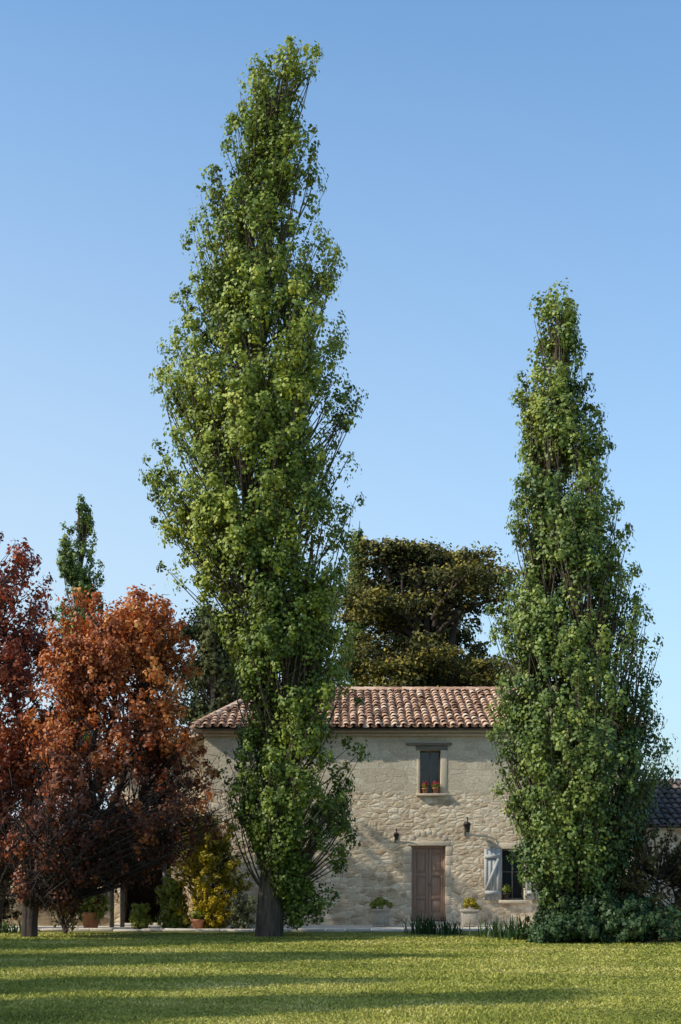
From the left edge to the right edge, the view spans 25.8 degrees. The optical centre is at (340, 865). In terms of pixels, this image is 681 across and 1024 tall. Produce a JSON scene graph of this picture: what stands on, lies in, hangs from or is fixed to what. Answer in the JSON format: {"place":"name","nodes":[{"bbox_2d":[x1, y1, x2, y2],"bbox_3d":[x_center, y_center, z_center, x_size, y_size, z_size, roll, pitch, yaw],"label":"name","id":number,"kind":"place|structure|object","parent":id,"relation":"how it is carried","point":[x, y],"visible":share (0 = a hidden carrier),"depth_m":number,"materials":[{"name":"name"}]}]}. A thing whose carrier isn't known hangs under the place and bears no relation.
{"place":"outdoors","nodes":[
{"label":"outdoors","id":0,"kind":"place"},
{"bbox_2d":[0,919,20,932],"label":"iris plant","id":1,"kind":"object","parent":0,"point":[5,927],"visible":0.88,"depth_m":35.20,"materials":[{"name":"green plant"}]},
{"bbox_2d":[8,922,522,931],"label":"gravel path","id":2,"kind":"structure","parent":0,"point":[310,928],"depth_m":35.90,"materials":[{"name":"grey gravel"}]},
{"bbox_2d":[80,895,102,927],"bbox_3d":[-6.157,1.081,36.697,0.665,1.019,0.639,0,0,0],"label":"terracotta pot","id":3,"kind":"object","parent":2,"relation":"on","point":[90,922],"visible":0.51,"depth_m":36.52,"materials":[{"name":"orange ceramic"}]},
{"bbox_2d":[77,894,113,925],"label":"potted shrub","id":4,"kind":"object","parent":2,"relation":"on","point":[104,909],"visible":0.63,"depth_m":36.58,"materials":[{"name":"green plant"}]},
{"bbox_2d":[129,902,153,928],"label":"green shrub","id":5,"kind":"object","parent":2,"relation":"on","point":[139,916],"visible":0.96,"depth_m":36.47,"materials":[{"name":"green plant"}]},
{"bbox_2d":[110,813,183,926],"bbox_3d":[-5.207,0.071,39.483,1.962,3.057,3.014,0,0,0],"label":"tiled porch","id":6,"kind":"object","parent":2,"relation":"on","point":[122,909],"depth_m":38.30,"materials":[{"name":"stone"}]},
{"bbox_2d":[189,904,205,928],"bbox_3d":[-3.473,1.260,36.196,0.430,0.659,0.429,0,0,0],"label":"terracotta pot","id":7,"kind":"object","parent":2,"relation":"on","point":[197,922],"visible":1,"depth_m":36.09,"materials":[{"name":"orange ceramic"}]},
{"bbox_2d":[369,897,393,926],"bbox_3d":[1.064,1.210,38.929,0.644,0.780,0.547,0,0,0],"label":"stone planter","id":8,"kind":"object","parent":2,"relation":"on","point":[380,916],"visible":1,"depth_m":38.69,"materials":[{"name":"grey stone"}]},
{"bbox_2d":[460,897,481,926],"bbox_3d":[3.400,1.216,38.743,0.574,0.769,0.584,0,0,0],"label":"stone planter","id":9,"kind":"object","parent":2,"relation":"on","point":[467,914],"visible":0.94,"depth_m":38.49,"materials":[{"name":"beige stone"}]},
{"bbox_2d":[0,876,680,1023],"bbox_3d":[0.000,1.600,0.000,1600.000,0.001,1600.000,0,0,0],"label":"ground","id":10,"kind":"structure","parent":0,"point":[447,1018],"depth_m":20.50,"materials":[{"name":"green plant"}]},
{"bbox_2d":[0,862,21,922],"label":"garden shrub","id":11,"kind":"object","parent":10,"relation":"on","point":[6,911],"visible":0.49,"depth_m":36.84,"materials":[{"name":"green plant"}]},
{"bbox_2d":[0,531,79,927],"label":"purple plum tree","id":12,"kind":"object","parent":10,"relation":"on","point":[16,659],"visible":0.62,"depth_m":35.90,"materials":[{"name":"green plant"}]},
{"bbox_2d":[2,889,109,925],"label":"wall","id":13,"kind":"structure","parent":10,"relation":"on","point":[43,919],"depth_m":39.20,"materials":[{"name":"stone"}]},
{"bbox_2d":[42,898,90,932],"bbox_3d":[-6.461,0.719,34.797,1.371,1.869,1.282,0,0,0],"label":"dark shrub","id":14,"kind":"object","parent":10,"relation":"on","point":[69,923],"visible":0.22,"depth_m":34.76,"materials":[{"name":"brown plant"}]},
{"bbox_2d":[50,493,105,763],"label":"distant poplar tree","id":15,"kind":"object","parent":10,"relation":"on","point":[70,566],"visible":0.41,"depth_m":71.77,"materials":[{"name":"green plant"}]},
{"bbox_2d":[0,584,238,936],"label":"copper plum tree","id":16,"kind":"object","parent":10,"relation":"on","point":[85,844],"visible":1,"depth_m":32.50,"materials":[{"name":"brown plant"}]},
{"bbox_2d":[114,739,203,922],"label":"walls","id":17,"kind":"structure","parent":10,"relation":"on","point":[116,912],"depth_m":41.00,"materials":[{"name":"stone"}]},
{"bbox_2d":[127,857,170,919],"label":"dark interior","id":18,"kind":"object","parent":17,"relation":"attached to","point":[136,896],"visible":0.2,"depth_m":43.50,"materials":[{"name":"black"}]},
{"bbox_2d":[154,874,192,928],"bbox_3d":[-4.139,1.035,37.190,0.997,1.725,0.932,0,0,30],"label":"green shrub","id":19,"kind":"object","parent":10,"relation":"on","point":[171,896],"visible":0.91,"depth_m":37.02,"materials":[{"name":"green plant"}]},
{"bbox_2d":[166,808,255,928],"bbox_3d":[-3.195,0.138,37.037,2.197,3.170,1.968,0,0,0],"label":"yellow shrub","id":20,"kind":"object","parent":10,"relation":"on","point":[209,856],"visible":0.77,"depth_m":36.69,"materials":[{"name":"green plant"}]},
{"bbox_2d":[184,618,240,735],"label":"dark background tree","id":21,"kind":"object","parent":10,"relation":"on","point":[211,662],"visible":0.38,"depth_m":46.67,"materials":[{"name":"green plant"}]},
{"bbox_2d":[190,883,236,928],"bbox_3d":[-3.100,1.085,36.412,1.160,1.367,0.893,0,0,0],"label":"yellow flower bush","id":22,"kind":"object","parent":10,"relation":"on","point":[214,921],"visible":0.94,"depth_m":36.25,"materials":[{"name":"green plant"}]},
{"bbox_2d":[169,600,277,729],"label":"cedar tree","id":23,"kind":"object","parent":10,"relation":"on","point":[189,629],"visible":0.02,"depth_m":64.87,"materials":[{"name":"green plant"}]},
{"bbox_2d":[225,893,257,928],"bbox_3d":[-2.415,1.232,36.386,0.878,1.118,0.796,0,0,0],"label":"grey green bush","id":24,"kind":"object","parent":10,"relation":"on","point":[244,907],"visible":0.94,"depth_m":36.25,"materials":[{"name":"green plant"}]},
{"bbox_2d":[138,35,370,936],"bbox_3d":[-1.964,-8.503,33.341,5.341,20.338,4.637,0,0,0],"label":"poplar tree","id":25,"kind":"object","parent":10,"relation":"on","point":[267,420],"visible":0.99,"depth_m":32.69,"materials":[{"name":"green plant"}]},
{"bbox_2d":[339,521,372,686],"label":"distant poplar tree","id":26,"kind":"object","parent":10,"relation":"on","point":[358,533],"visible":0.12,"depth_m":79.70,"materials":[{"name":"green plant"}]},
{"bbox_2d":[313,535,527,686],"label":"cedar tree","id":27,"kind":"object","parent":10,"relation":"on","point":[421,575],"visible":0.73,"depth_m":60.81,"materials":[{"name":"green plant"}]},
{"bbox_2d":[190,686,651,924],"bbox_3d":[2.118,-1.818,44.399,12.374,7.036,9.767,0,0,0],"label":"stone farmhouse","id":28,"kind":"object","parent":10,"relation":"on","point":[434,860],"visible":0.51,"depth_m":39.90,"materials":[{"name":"stone"}]},
{"bbox_2d":[394,828,398,842],"bbox_3d":[1.468,-0.793,39.752,0.148,0.384,0.261,0,0,-30],"label":"wall lantern","id":29,"kind":"object","parent":28,"relation":"attached to","point":[396,834],"depth_m":39.69,"materials":[{"name":"metal"}]},
{"bbox_2d":[421,782,428,792],"bbox_3d":[2.267,-2.089,39.878,0.210,0.328,0.218,0,0,0],"label":"geranium pot","id":30,"kind":"object","parent":28,"relation":"on","point":[424,786],"visible":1,"depth_m":39.83,"materials":[{"name":"ceramic"}]},
{"bbox_2d":[411,846,445,920],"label":"door","id":31,"kind":"structure","parent":28,"relation":"in","point":[428,866],"depth_m":40.06,"materials":[{"name":"paint"}]},
{"bbox_2d":[431,781,439,792],"bbox_3d":[2.550,-2.099,39.883,0.230,0.348,0.232,0,0,0],"label":"geranium pot","id":32,"kind":"object","parent":28,"relation":"on","point":[435,788],"visible":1,"depth_m":39.83,"materials":[{"name":"ceramic"}]},
{"bbox_2d":[463,817,470,835],"bbox_3d":[3.343,-1.038,39.700,0.199,0.516,0.353,0,0,-30],"label":"wall lantern","id":33,"kind":"object","parent":28,"relation":"attached to","point":[467,824],"depth_m":39.60,"materials":[{"name":"metal"}]},
{"bbox_2d":[420,751,523,899],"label":"window frames","id":34,"kind":"structure","parent":28,"relation":"in","point":[429,752],"depth_m":40.08,"materials":[{"name":"paint"}]},
{"bbox_2d":[421,753,569,897],"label":"window glass","id":35,"kind":"structure","parent":28,"relation":"in","point":[434,757],"depth_m":40.11,"materials":[{"name":"grey"}]},
{"bbox_2d":[501,884,510,899],"bbox_3d":[4.439,0.702,39.900,0.280,0.450,0.291,0,0,0],"label":"black window pot","id":36,"kind":"object","parent":28,"relation":"on","point":[505,889],"depth_m":39.83,"materials":[{"name":"metal"}]},
{"bbox_2d":[400,912,448,934],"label":"iris plant","id":37,"kind":"object","parent":10,"relation":"on","point":[429,927],"visible":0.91,"depth_m":34.34,"materials":[{"name":"green plant"}]},
{"bbox_2d":[378,612,503,669],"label":"dark background tree","id":38,"kind":"object","parent":10,"relation":"on","point":[470,647],"visible":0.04,"depth_m":66.71,"materials":[{"name":"green plant"}]},
{"bbox_2d":[436,922,468,934],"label":"iris plant","id":39,"kind":"object","parent":10,"relation":"on","point":[449,931],"visible":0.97,"depth_m":34.05,"materials":[{"name":"green plant"}]},
{"bbox_2d":[469,914,523,938],"bbox_3d":[3.475,1.337,32.738,1.285,0.526,0.991,0,0,0],"label":"iris plant","id":40,"kind":"object","parent":10,"relation":"on","point":[495,931],"visible":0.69,"depth_m":32.75,"materials":[{"name":"green plant"}]},
{"bbox_2d":[498,912,542,939],"bbox_3d":[4.005,1.280,31.870,1.510,0.639,1.127,0,0,0],"label":"iris plant","id":41,"kind":"object","parent":10,"relation":"on","point":[510,933],"visible":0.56,"depth_m":31.81,"materials":[{"name":"green plant"}]},
{"bbox_2d":[529,904,569,925],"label":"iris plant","id":42,"kind":"object","parent":10,"relation":"on","point":[549,912],"visible":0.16,"depth_m":31.20,"materials":[{"name":"green plant"}]},
{"bbox_2d":[516,911,592,943],"bbox_3d":[4.464,1.411,30.910,1.655,0.926,1.490,0,0,0],"label":"dark shrub","id":43,"kind":"object","parent":10,"relation":"on","point":[552,930],"visible":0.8,"depth_m":30.54,"materials":[{"name":"green plant"}]},
{"bbox_2d":[483,278,678,918],"bbox_3d":[5.128,-5.449,31.751,4.143,14.205,3.706,0,0,0],"label":"poplar tree","id":44,"kind":"object","parent":10,"relation":"on","point":[579,833],"visible":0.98,"depth_m":31.22,"materials":[{"name":"green plant"}]},
{"bbox_2d":[520,887,680,943],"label":"dark shrub","id":45,"kind":"object","parent":10,"relation":"on","point":[630,918],"visible":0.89,"depth_m":30.66,"materials":[{"name":"green plant"}]},
{"bbox_2d":[609,820,680,941],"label":"bronze shrub","id":46,"kind":"object","parent":10,"relation":"on","point":[669,870],"visible":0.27,"depth_m":32.21,"materials":[{"name":"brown plant"}]},
{"bbox_2d":[637,778,680,909],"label":"tiled outbuilding","id":47,"kind":"structure","parent":10,"relation":"on","point":[668,801],"depth_m":43.44,"materials":[{"name":"stone"}]},
{"bbox_2d":[0,0,680,830],"label":"sky","id":48,"kind":"structure","parent":0,"point":[477,156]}
]}

